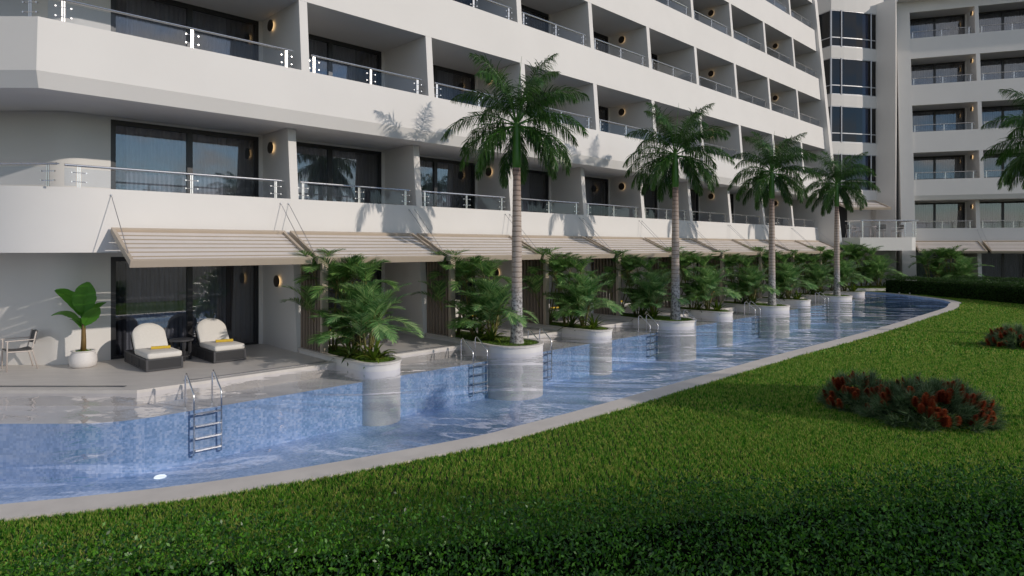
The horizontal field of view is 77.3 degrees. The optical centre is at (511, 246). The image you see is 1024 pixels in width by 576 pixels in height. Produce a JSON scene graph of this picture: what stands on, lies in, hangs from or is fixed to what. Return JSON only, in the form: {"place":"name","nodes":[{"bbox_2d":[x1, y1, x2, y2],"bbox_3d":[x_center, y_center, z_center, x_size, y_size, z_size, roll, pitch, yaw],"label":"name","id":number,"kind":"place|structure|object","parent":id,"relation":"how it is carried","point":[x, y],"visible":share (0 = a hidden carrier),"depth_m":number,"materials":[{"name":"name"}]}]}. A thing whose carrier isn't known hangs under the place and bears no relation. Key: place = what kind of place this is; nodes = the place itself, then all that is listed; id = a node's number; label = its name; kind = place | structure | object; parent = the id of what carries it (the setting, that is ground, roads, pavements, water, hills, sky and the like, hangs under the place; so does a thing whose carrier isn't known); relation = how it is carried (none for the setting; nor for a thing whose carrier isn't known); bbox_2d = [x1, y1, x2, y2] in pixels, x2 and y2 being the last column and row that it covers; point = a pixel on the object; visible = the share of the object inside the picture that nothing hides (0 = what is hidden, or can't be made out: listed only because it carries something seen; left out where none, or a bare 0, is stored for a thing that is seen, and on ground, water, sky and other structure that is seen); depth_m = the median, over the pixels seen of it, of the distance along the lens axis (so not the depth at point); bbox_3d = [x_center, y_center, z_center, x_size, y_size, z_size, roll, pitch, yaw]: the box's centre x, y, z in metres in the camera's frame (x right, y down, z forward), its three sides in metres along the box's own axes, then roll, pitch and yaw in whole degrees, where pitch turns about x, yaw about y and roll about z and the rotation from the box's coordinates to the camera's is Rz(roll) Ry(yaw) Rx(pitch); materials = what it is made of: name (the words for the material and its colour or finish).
{"place":"outdoors","nodes":[
{"label":"outdoors","id":0,"kind":"place"},
{"bbox_2d":[0,288,832,405],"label":"terrace deck","id":1,"kind":"structure","parent":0,"point":[159,385],"depth_m":13.59,"materials":[{"name":"beige stone"}]},
{"bbox_2d":[0,329,37,371],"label":"armchair","id":2,"kind":"object","parent":1,"relation":"on","point":[32,336],"visible":1,"depth_m":14.10,"materials":[{"name":"beige metal"}]},
{"bbox_2d":[51,282,106,368],"bbox_3d":[-9.661,1.730,14.292,0.983,1.920,0.591,0,0,-25],"label":"potted plant","id":3,"kind":"object","parent":1,"relation":"on","point":[81,300],"visible":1,"depth_m":14.21,"materials":[{"name":"green plant"}]},
{"bbox_2d":[124,323,182,371],"bbox_3d":[-8.181,2.229,14.588,0.740,0.902,1.790,0,0,-44],"label":"sun lounger","id":4,"kind":"object","parent":1,"relation":"on","point":[142,354],"visible":0.91,"depth_m":14.32,"materials":[{"name":"grey fabric"}]},
{"bbox_2d":[191,318,245,362],"bbox_3d":[-7.214,2.229,15.615,0.740,0.902,1.790,0,0,-44],"label":"sun lounger","id":5,"kind":"object","parent":1,"relation":"on","point":[208,333],"visible":0.82,"depth_m":15.31,"materials":[{"name":"beige fabric"}]},
{"bbox_2d":[301,264,327,352],"bbox_3d":[-4.935,1.540,15.897,0.160,2.300,1.210,0,0,-44],"label":"slatted screen","id":6,"kind":"object","parent":1,"relation":"on","point":[308,325],"visible":0.46,"depth_m":15.72,"materials":[{"name":"brown wood"}]},
{"bbox_2d":[427,260,454,336],"bbox_3d":[-2.097,1.540,18.665,0.160,2.300,1.210,0,0,-44],"label":"slatted screen","id":7,"kind":"object","parent":1,"relation":"on","point":[438,319],"visible":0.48,"depth_m":18.59,"materials":[{"name":"brown wood"}]},
{"bbox_2d":[522,259,548,324],"bbox_3d":[0.740,1.540,21.433,0.160,2.300,1.210,0,0,-44],"label":"slatted screen","id":8,"kind":"object","parent":1,"relation":"on","point":[531,304],"visible":0.54,"depth_m":21.34,"materials":[{"name":"brown wood"}]},
{"bbox_2d":[594,258,620,315],"bbox_3d":[3.578,1.540,24.201,0.160,2.300,1.210,0,0,-44],"label":"slatted screen","id":9,"kind":"object","parent":1,"relation":"on","point":[599,263],"visible":0.66,"depth_m":24.13,"materials":[{"name":"wood"}]},
{"bbox_2d":[0,315,900,503],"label":"pool floor","id":10,"kind":"structure","parent":0,"point":[465,420],"depth_m":13.65,"materials":[{"name":"blue tile"}]},
{"bbox_2d":[298,344,401,425],"bbox_3d":[-3.861,3.252,15.383,1.070,1.395,3.385,0,0,-44],"label":"planter","id":11,"kind":"object","parent":10,"relation":"on","point":[381,409],"visible":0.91,"depth_m":14.14,"materials":[{"name":"concrete"}]},
{"bbox_2d":[280,248,376,350],"bbox_3d":[-4.388,1.280,15.911,2.585,2.653,2.520,0,0,-33],"label":"areca palm","id":12,"kind":"object","parent":11,"relation":"in","point":[313,295],"visible":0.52,"depth_m":15.55,"materials":[{"name":"green plant"}]},
{"bbox_2d":[301,247,402,353],"bbox_3d":[-4.009,1.301,15.513,2.477,2.623,2.561,0,0,22],"label":"areca palm","id":13,"kind":"object","parent":11,"relation":"in","point":[364,271],"visible":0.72,"depth_m":15.31,"materials":[{"name":"green plant"}]},
{"bbox_2d":[308,278,424,355],"bbox_3d":[-3.409,1.662,14.948,2.565,1.891,2.788,0,0,-27],"label":"bushy palm","id":14,"kind":"object","parent":11,"relation":"in","point":[372,310],"visible":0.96,"depth_m":14.83,"materials":[{"name":"green plant"}]},
{"bbox_2d":[0,304,866,480],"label":"pool wall","id":15,"kind":"structure","parent":10,"relation":"on","point":[67,452],"depth_m":12.02,"materials":[{"name":"blue tile"}]},
{"bbox_2d":[0,304,819,423],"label":"pool shelf","id":16,"kind":"object","parent":15,"relation":"on","point":[53,414],"visible":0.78,"depth_m":11.94,"materials":[{"name":"stone"}]},
{"bbox_2d":[184,370,221,456],"bbox_3d":[-5.729,3.082,11.888,0.509,1.484,0.531,0,0,-44],"label":"pool ladder","id":17,"kind":"object","parent":16,"relation":"attached to","point":[201,425],"visible":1,"depth_m":11.76,"materials":[{"name":"silver metal"}]},
{"bbox_2d":[0,291,960,521],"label":"pool coping","id":18,"kind":"object","parent":10,"relation":"on","point":[29,509],"visible":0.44,"depth_m":8.06,"materials":[{"name":"concrete"}]},
{"bbox_2d":[425,330,543,400],"bbox_3d":[-0.771,3.252,18.006,1.645,1.395,3.945,0,0,-44],"label":"planter","id":19,"kind":"object","parent":10,"relation":"on","point":[517,375],"visible":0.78,"depth_m":16.51,"materials":[{"name":"concrete"}]},
{"bbox_2d":[411,249,496,335],"bbox_3d":[-1.551,1.302,18.688,2.542,2.608,2.478,0,0,-38],"label":"areca palm","id":20,"kind":"object","parent":19,"relation":"in","point":[458,302],"visible":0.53,"depth_m":18.28,"materials":[{"name":"green plant"}]},
{"bbox_2d":[433,250,511,336],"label":"areca palm","id":21,"kind":"object","parent":19,"relation":"on","point":[483,267],"visible":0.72,"depth_m":18.09,"materials":[{"name":"green plant"}]},
{"bbox_2d":[443,276,538,337],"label":"bushy palm","id":22,"kind":"object","parent":19,"relation":"in","point":[497,296],"visible":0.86,"depth_m":17.56,"materials":[{"name":"green plant"}]},
{"bbox_2d":[440,53,589,343],"bbox_3d":[0.119,-1.260,17.222,3.974,7.740,3.779,0,0,0],"label":"royal palm","id":23,"kind":"object","parent":19,"relation":"on","point":[498,139],"visible":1,"depth_m":17.08,"materials":[{"name":"green plant"}]},
{"bbox_2d":[524,321,612,375],"bbox_3d":[1.814,3.252,20.919,1.070,1.395,3.385,0,0,-44],"label":"planter","id":24,"kind":"object","parent":10,"relation":"on","point":[598,334],"visible":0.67,"depth_m":19.70,"materials":[{"name":"concrete"}]},
{"bbox_2d":[509,246,580,323],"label":"areca palm","id":25,"kind":"object","parent":24,"relation":"in","point":[534,284],"visible":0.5,"depth_m":21.01,"materials":[{"name":"green plant"}]},
{"bbox_2d":[526,247,598,324],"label":"areca palm","id":26,"kind":"object","parent":24,"relation":"in","point":[570,262],"visible":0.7,"depth_m":20.87,"materials":[{"name":"green plant"}]},
{"bbox_2d":[544,270,623,327],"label":"bushy palm","id":27,"kind":"object","parent":24,"relation":"in","point":[589,286],"visible":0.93,"depth_m":20.31,"materials":[{"name":"green plant"}]},
{"bbox_2d":[593,312,696,361],"bbox_3d":[4.904,3.252,23.543,1.645,1.395,3.945,0,0,-44],"label":"planter","id":28,"kind":"object","parent":10,"relation":"on","point":[670,357],"visible":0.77,"depth_m":22.06,"materials":[{"name":"concrete"}]},
{"bbox_2d":[593,248,653,314],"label":"areca palm","id":29,"kind":"object","parent":28,"relation":"in","point":[623,277],"visible":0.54,"depth_m":23.80,"materials":[{"name":"green plant"}]},
{"bbox_2d":[603,250,667,315],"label":"areca palm","id":30,"kind":"object","parent":28,"relation":"on","point":[639,260],"visible":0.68,"depth_m":23.61,"materials":[{"name":"green plant"}]},
{"bbox_2d":[624,269,691,314],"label":"bushy palm","id":31,"kind":"object","parent":28,"relation":"on","point":[656,285],"visible":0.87,"depth_m":23.07,"materials":[{"name":"green plant"}]},
{"bbox_2d":[623,102,734,319],"bbox_3d":[5.794,-1.260,22.758,3.974,7.740,3.779,0,0,0],"label":"royal palm","id":32,"kind":"object","parent":28,"relation":"on","point":[664,163],"visible":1,"depth_m":22.62,"materials":[{"name":"green plant"}]},
{"bbox_2d":[654,306,732,346],"bbox_3d":[7.489,3.252,26.455,1.070,1.395,3.385,0,0,-44],"label":"planter","id":33,"kind":"object","parent":10,"relation":"on","point":[728,314],"visible":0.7,"depth_m":25.28,"materials":[{"name":"concrete"}]},
{"bbox_2d":[643,246,701,297],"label":"areca palm","id":34,"kind":"object","parent":33,"relation":"in","point":[687,273],"visible":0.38,"depth_m":26.52,"materials":[{"name":"green plant"}]},
{"bbox_2d":[660,246,718,308],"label":"areca palm","id":35,"kind":"object","parent":33,"relation":"on","point":[694,257],"visible":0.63,"depth_m":26.37,"materials":[{"name":"green plant"}]},
{"bbox_2d":[680,264,741,309],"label":"bushy palm","id":36,"kind":"object","parent":33,"relation":"in","point":[711,278],"visible":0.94,"depth_m":25.87,"materials":[{"name":"green plant"}]},
{"bbox_2d":[699,300,789,338],"bbox_3d":[10.579,3.252,29.078,1.645,1.395,3.945,0,0,-44],"label":"planter","id":37,"kind":"object","parent":10,"relation":"on","point":[772,308],"visible":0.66,"depth_m":27.71,"materials":[{"name":"concrete"}]},
{"bbox_2d":[710,250,759,302],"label":"areca palm","id":38,"kind":"object","parent":37,"relation":"on","point":[738,259],"visible":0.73,"depth_m":29.20,"materials":[{"name":"green plant"}]},
{"bbox_2d":[724,265,780,302],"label":"bushy palm","id":39,"kind":"object","parent":37,"relation":"on","point":[755,278],"visible":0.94,"depth_m":28.67,"materials":[{"name":"green plant"}]},
{"bbox_2d":[727,131,822,305],"bbox_3d":[11.469,-1.260,28.294,3.974,7.740,3.779,0,0,0],"label":"royal palm","id":40,"kind":"object","parent":37,"relation":"on","point":[762,188],"visible":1,"depth_m":28.16,"materials":[{"name":"green plant"}]},
{"bbox_2d":[739,296,810,323],"bbox_3d":[13.164,3.252,31.991,1.070,1.395,3.385,0,0,-44],"label":"planter","id":41,"kind":"object","parent":10,"relation":"on","point":[788,301],"visible":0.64,"depth_m":30.89,"materials":[{"name":"concrete"}]},
{"bbox_2d":[751,247,795,297],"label":"areca palm","id":42,"kind":"object","parent":41,"relation":"in","point":[779,255],"visible":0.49,"depth_m":31.90,"materials":[{"name":"green plant"}]},
{"bbox_2d":[765,261,818,298],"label":"bushy palm","id":43,"kind":"object","parent":41,"relation":"in","point":[790,273],"visible":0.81,"depth_m":31.42,"materials":[{"name":"green plant"}]},
{"bbox_2d":[776,292,852,322],"bbox_3d":[16.254,3.252,34.614,1.645,1.395,3.945,0,0,-44],"label":"planter","id":44,"kind":"object","parent":10,"relation":"on","point":[847,297],"visible":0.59,"depth_m":33.23,"materials":[{"name":"concrete"}]},
{"bbox_2d":[786,250,826,293],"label":"areca palm","id":45,"kind":"object","parent":44,"relation":"on","point":[808,258],"visible":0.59,"depth_m":34.71,"materials":[{"name":"green plant"}]},
{"bbox_2d":[800,263,846,294],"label":"bushy palm","id":46,"kind":"object","parent":44,"relation":"on","point":[821,270],"visible":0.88,"depth_m":34.16,"materials":[{"name":"green plant"}]},
{"bbox_2d":[798,151,880,295],"bbox_3d":[17.144,-1.260,33.830,3.974,7.740,3.779,0,0,0],"label":"royal palm","id":47,"kind":"object","parent":44,"relation":"on","point":[824,191],"visible":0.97,"depth_m":33.69,"materials":[{"name":"green plant"}]},
{"bbox_2d":[800,289,864,314],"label":"planter","id":48,"kind":"object","parent":10,"relation":"on","point":[853,293],"visible":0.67,"depth_m":36.48,"materials":[{"name":"concrete"}]},
{"bbox_2d":[824,258,871,290],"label":"bushy palm","id":49,"kind":"object","parent":48,"relation":"in","point":[844,267],"visible":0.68,"depth_m":36.95,"materials":[{"name":"green plant"}]},
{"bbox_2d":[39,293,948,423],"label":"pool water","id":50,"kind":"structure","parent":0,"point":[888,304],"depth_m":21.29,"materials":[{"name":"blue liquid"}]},
{"bbox_2d":[0,291,1023,575],"bbox_3d":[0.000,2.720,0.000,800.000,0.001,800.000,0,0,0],"label":"ground","id":51,"kind":"structure","parent":0,"point":[484,486],"depth_m":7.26,"materials":[{"name":"green plant"}]},
{"bbox_2d":[0,0,842,364],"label":"hotel building","id":52,"kind":"structure","parent":51,"relation":"on","point":[176,114],"depth_m":17.74,"materials":[{"name":"white paint"}]},
{"bbox_2d":[111,257,258,359],"bbox_3d":[-8.454,1.465,16.656,3.560,2.450,0.459,0,0,-44],"label":"sliding door","id":53,"kind":"structure","parent":52,"relation":"in","point":[175,299],"depth_m":16.64,"materials":[{"name":"grey glass"}]},
{"bbox_2d":[111,119,258,196],"bbox_3d":[-8.454,-1.815,16.656,3.560,2.450,0.459,0,0,-44],"label":"sliding door","id":54,"kind":"structure","parent":52,"relation":"in","point":[134,145],"depth_m":16.63,"materials":[{"name":"grey"}]},
{"bbox_2d":[111,0,258,60],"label":"sliding door","id":55,"kind":"structure","parent":52,"relation":"in","point":[232,25],"depth_m":16.71,"materials":[{"name":"grey glass"}]},
{"bbox_2d":[110,194,312,267],"bbox_3d":[-6.673,-0.358,14.439,3.824,1.538,1.684,0,0,-44],"label":"awning","id":56,"kind":"object","parent":52,"relation":"attached to","point":[152,247],"visible":0.98,"depth_m":14.16,"materials":[{"name":"beige fabric"}]},
{"bbox_2d":[296,142,380,203],"bbox_3d":[-5.617,-1.815,19.422,3.560,2.450,0.459,0,0,-44],"label":"sliding door","id":57,"kind":"structure","parent":52,"relation":"in","point":[318,163],"depth_m":19.87,"materials":[{"name":"grey"}]},
{"bbox_2d":[308,34,380,85],"bbox_3d":[-5.617,-5.025,19.422,3.560,2.450,0.459,0,0,-44],"label":"sliding door","id":58,"kind":"structure","parent":52,"relation":"in","point":[362,56],"depth_m":19.96,"materials":[{"name":"grey glass"}]},
{"bbox_2d":[315,261,380,328],"bbox_3d":[-5.617,1.465,19.422,3.560,2.450,0.459,0,0,-44],"label":"sliding door","id":59,"kind":"structure","parent":52,"relation":"in","point":[331,304],"depth_m":19.96,"materials":[{"name":"grey glass"}]},
{"bbox_2d":[288,203,444,263],"bbox_3d":[-3.835,-0.358,17.207,3.824,1.538,1.684,0,0,-44],"label":"awning","id":60,"kind":"object","parent":52,"relation":"attached to","point":[402,247],"visible":0.91,"depth_m":17.10,"materials":[{"name":"beige fabric"}]},
{"bbox_2d":[420,157,474,208],"bbox_3d":[-2.779,-1.815,22.192,3.560,2.450,0.459,0,0,-44],"label":"sliding door","id":61,"kind":"structure","parent":52,"relation":"in","point":[438,175],"depth_m":22.87,"materials":[{"name":"grey"}]},
{"bbox_2d":[433,65,474,104],"bbox_3d":[-2.779,-5.025,22.192,3.560,2.450,0.459,0,0,-44],"label":"sliding door","id":62,"kind":"structure","parent":52,"relation":"in","point":[459,79],"depth_m":22.96,"materials":[{"name":"grey glass"}]},
{"bbox_2d":[415,209,540,260],"bbox_3d":[-0.998,-0.358,19.975,3.824,1.538,1.684,0,0,-44],"label":"awning","id":63,"kind":"object","parent":52,"relation":"attached to","point":[494,246],"visible":0.88,"depth_m":19.77,"materials":[{"name":"beige fabric"}]},
{"bbox_2d":[512,169,548,212],"bbox_3d":[0.058,-1.815,24.958,3.560,2.450,0.459,0,0,-44],"label":"sliding door","id":64,"kind":"structure","parent":52,"relation":"in","point":[533,187],"depth_m":25.88,"materials":[{"name":"grey"}]},
{"bbox_2d":[521,4,548,32],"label":"sliding door","id":65,"kind":"structure","parent":52,"relation":"in","point":[532,22],"depth_m":25.84,"materials":[{"name":"grey glass"}]},
{"bbox_2d":[509,214,614,258],"bbox_3d":[1.840,-0.358,22.743,3.824,1.538,1.684,0,0,-44],"label":"awning","id":66,"kind":"object","parent":52,"relation":"attached to","point":[585,247],"visible":0.77,"depth_m":22.84,"materials":[{"name":"beige fabric"}]},
{"bbox_2d":[585,177,607,215],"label":"sliding door","id":67,"kind":"structure","parent":52,"relation":"in","point":[593,186],"depth_m":28.65,"materials":[{"name":"grey glass"}]},
{"bbox_2d":[583,218,671,257],"bbox_3d":[4.677,-0.358,25.511,3.824,1.538,1.684,0,0,-44],"label":"awning","id":68,"kind":"object","parent":52,"relation":"attached to","point":[642,246],"visible":0.79,"depth_m":25.49,"materials":[{"name":"beige fabric"}]},
{"bbox_2d":[642,221,720,255],"bbox_3d":[7.515,-0.358,28.279,3.824,1.538,1.684,0,0,-44],"label":"awning","id":69,"kind":"object","parent":52,"relation":"attached to","point":[691,244],"visible":0.74,"depth_m":28.47,"materials":[{"name":"beige fabric"}]},
{"bbox_2d":[690,223,759,255],"bbox_3d":[10.352,-0.358,31.047,3.824,1.538,1.684,0,0,-44],"label":"awning","id":70,"kind":"object","parent":52,"relation":"attached to","point":[733,246],"visible":0.9,"depth_m":31.07,"materials":[{"name":"beige fabric"}]},
{"bbox_2d":[730,225,791,254],"bbox_3d":[13.190,-0.358,33.815,3.824,1.538,1.684,0,0,-44],"label":"awning","id":71,"kind":"object","parent":52,"relation":"attached to","point":[758,242],"visible":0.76,"depth_m":34.00,"materials":[{"name":"beige fabric"}]},
{"bbox_2d":[764,227,819,253],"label":"awning","id":72,"kind":"object","parent":52,"relation":"attached to","point":[790,245],"visible":0.88,"depth_m":36.73,"materials":[{"name":"beige fabric"}]},
{"bbox_2d":[0,447,1023,575],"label":"hedge","id":73,"kind":"object","parent":51,"relation":"on","point":[976,536],"visible":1,"depth_m":4.04,"materials":[{"name":"green plant"}]},
{"bbox_2d":[815,368,902,414],"bbox_3d":[5.842,2.419,10.726,1.524,0.894,1.406,0,0,0],"label":"flowering shrub","id":74,"kind":"object","parent":51,"relation":"on","point":[833,393],"visible":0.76,"depth_m":10.62,"materials":[{"name":"green plant"}]},
{"bbox_2d":[840,287,885,291],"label":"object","id":75,"kind":"object","parent":51,"relation":"on","point":[871,289],"visible":0.2,"depth_m":38.80,"materials":[{"name":"stone"}]},
{"bbox_2d":[832,244,877,285],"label":"areca palm","id":76,"kind":"object","parent":75,"relation":"in","point":[851,257],"visible":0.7,"depth_m":39.62,"materials":[{"name":"green plant"}]},
{"bbox_2d":[843,240,884,286],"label":"areca palm","id":77,"kind":"object","parent":75,"relation":"on","point":[854,251],"visible":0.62,"depth_m":39.63,"materials":[{"name":"green plant"}]},
{"bbox_2d":[861,254,906,286],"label":"bushy palm","id":78,"kind":"object","parent":75,"relation":"on","point":[882,265],"visible":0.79,"depth_m":39.36,"materials":[{"name":"green plant"}]},
{"bbox_2d":[907,249,949,281],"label":"areca palm","id":79,"kind":"object","parent":51,"relation":"on","point":[923,260],"visible":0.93,"depth_m":39.42,"materials":[{"name":"green plant"}]},
{"bbox_2d":[855,369,1010,434],"bbox_3d":[6.455,2.395,9.911,2.231,0.987,1.774,0,0,0],"label":"flowering shrub","id":80,"kind":"object","parent":51,"relation":"on","point":[925,399],"visible":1,"depth_m":9.59,"materials":[{"name":"green plant"}]},
{"bbox_2d":[928,245,971,282],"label":"areca palm","id":81,"kind":"object","parent":51,"relation":"on","point":[952,253],"visible":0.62,"depth_m":39.08,"materials":[{"name":"green plant"}]},
{"bbox_2d":[883,275,1023,303],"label":"hedge","id":82,"kind":"object","parent":51,"relation":"on","point":[954,288],"visible":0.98,"depth_m":33.42,"materials":[{"name":"green plant"}]},
{"bbox_2d":[931,255,993,282],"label":"bushy palm","id":83,"kind":"object","parent":51,"relation":"on","point":[963,266],"visible":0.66,"depth_m":38.99,"materials":[{"name":"green plant"}]},
{"bbox_2d":[977,321,1023,349],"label":"flowering shrub","id":84,"kind":"object","parent":51,"relation":"on","point":[1004,335],"visible":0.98,"depth_m":17.14,"materials":[{"name":"green plant"}]},
{"bbox_2d":[980,88,1023,190],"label":"royal palm","id":85,"kind":"object","parent":51,"relation":"on","point":[1014,168],"visible":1,"depth_m":19.65,"materials":[{"name":"green plant"}]},
{"bbox_2d":[817,0,918,285],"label":"stair tower","id":86,"kind":"structure","parent":0,"point":[859,43],"depth_m":43.03,"materials":[{"name":"white paint"}]},
{"bbox_2d":[819,11,875,48],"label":"window","id":87,"kind":"structure","parent":86,"relation":"in","point":[854,25],"depth_m":43.09,"materials":[{"name":"blue glass"}]},
{"bbox_2d":[823,59,875,95],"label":"window","id":88,"kind":"structure","parent":86,"relation":"in","point":[854,72],"depth_m":43.06,"materials":[{"name":"blue glass"}]},
{"bbox_2d":[828,106,875,142],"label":"window","id":89,"kind":"structure","parent":86,"relation":"in","point":[854,120],"depth_m":43.08,"materials":[{"name":"blue glass"}]},
{"bbox_2d":[833,154,875,189],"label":"window","id":90,"kind":"structure","parent":86,"relation":"in","point":[865,160],"depth_m":43.28,"materials":[{"name":"black glass"}]},
{"bbox_2d":[884,0,1023,282],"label":"hotel building","id":91,"kind":"structure","parent":0,"point":[944,180],"depth_m":42.81,"materials":[{"name":"white paint"}]},
{"bbox_2d":[910,14,964,38],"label":"sliding door","id":92,"kind":"structure","parent":91,"relation":"in","point":[952,21],"depth_m":44.35,"materials":[{"name":"grey"}]},
{"bbox_2d":[911,61,964,84],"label":"sliding door","id":93,"kind":"structure","parent":91,"relation":"in","point":[948,69],"depth_m":44.33,"materials":[{"name":"grey"}]},
{"bbox_2d":[912,108,964,131],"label":"sliding door","id":94,"kind":"structure","parent":91,"relation":"in","point":[942,116],"depth_m":44.33,"materials":[{"name":"grey"}]},
{"bbox_2d":[913,155,964,179],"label":"sliding door","id":95,"kind":"structure","parent":91,"relation":"in","point":[942,164],"depth_m":44.31,"materials":[{"name":"grey"}]},
{"bbox_2d":[915,202,964,227],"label":"sliding door","id":96,"kind":"structure","parent":91,"relation":"in","point":[950,211],"depth_m":44.31,"materials":[{"name":"grey glass"}]},
{"bbox_2d":[916,230,987,252],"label":"awning","id":97,"kind":"object","parent":91,"relation":"attached to","point":[975,246],"visible":0.73,"depth_m":41.65,"materials":[{"name":"beige fabric"}]},
{"bbox_2d":[979,201,1023,227],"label":"sliding door","id":98,"kind":"structure","parent":91,"relation":"in","point":[1004,210],"depth_m":43.20,"materials":[{"name":"grey glass"}]},
{"bbox_2d":[979,8,1023,32],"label":"sliding door","id":99,"kind":"structure","parent":91,"relation":"in","point":[998,17],"depth_m":43.20,"materials":[{"name":"grey"}]},
{"bbox_2d":[980,57,1023,79],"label":"sliding door","id":100,"kind":"structure","parent":91,"relation":"in","point":[1004,65],"depth_m":43.20,"materials":[{"name":"grey"}]},
{"bbox_2d":[981,250,1023,282],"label":"sliding door","id":101,"kind":"structure","parent":91,"relation":"in","point":[1006,265],"depth_m":43.20,"materials":[{"name":"grey"}]},
{"bbox_2d":[982,235,1023,252],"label":"awning","id":102,"kind":"object","parent":91,"relation":"attached to","point":[1004,246],"visible":0.91,"depth_m":40.67,"materials":[{"name":"beige fabric"}]},
{"bbox_2d":[983,153,1022,177],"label":"sliding door","id":103,"kind":"structure","parent":91,"relation":"in","point":[989,164],"depth_m":43.40,"materials":[{"name":"grey"}]},
{"bbox_2d":[982,105,1023,128],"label":"sliding door","id":104,"kind":"structure","parent":91,"relation":"in","point":[988,113],"depth_m":43.28,"materials":[{"name":"grey"}]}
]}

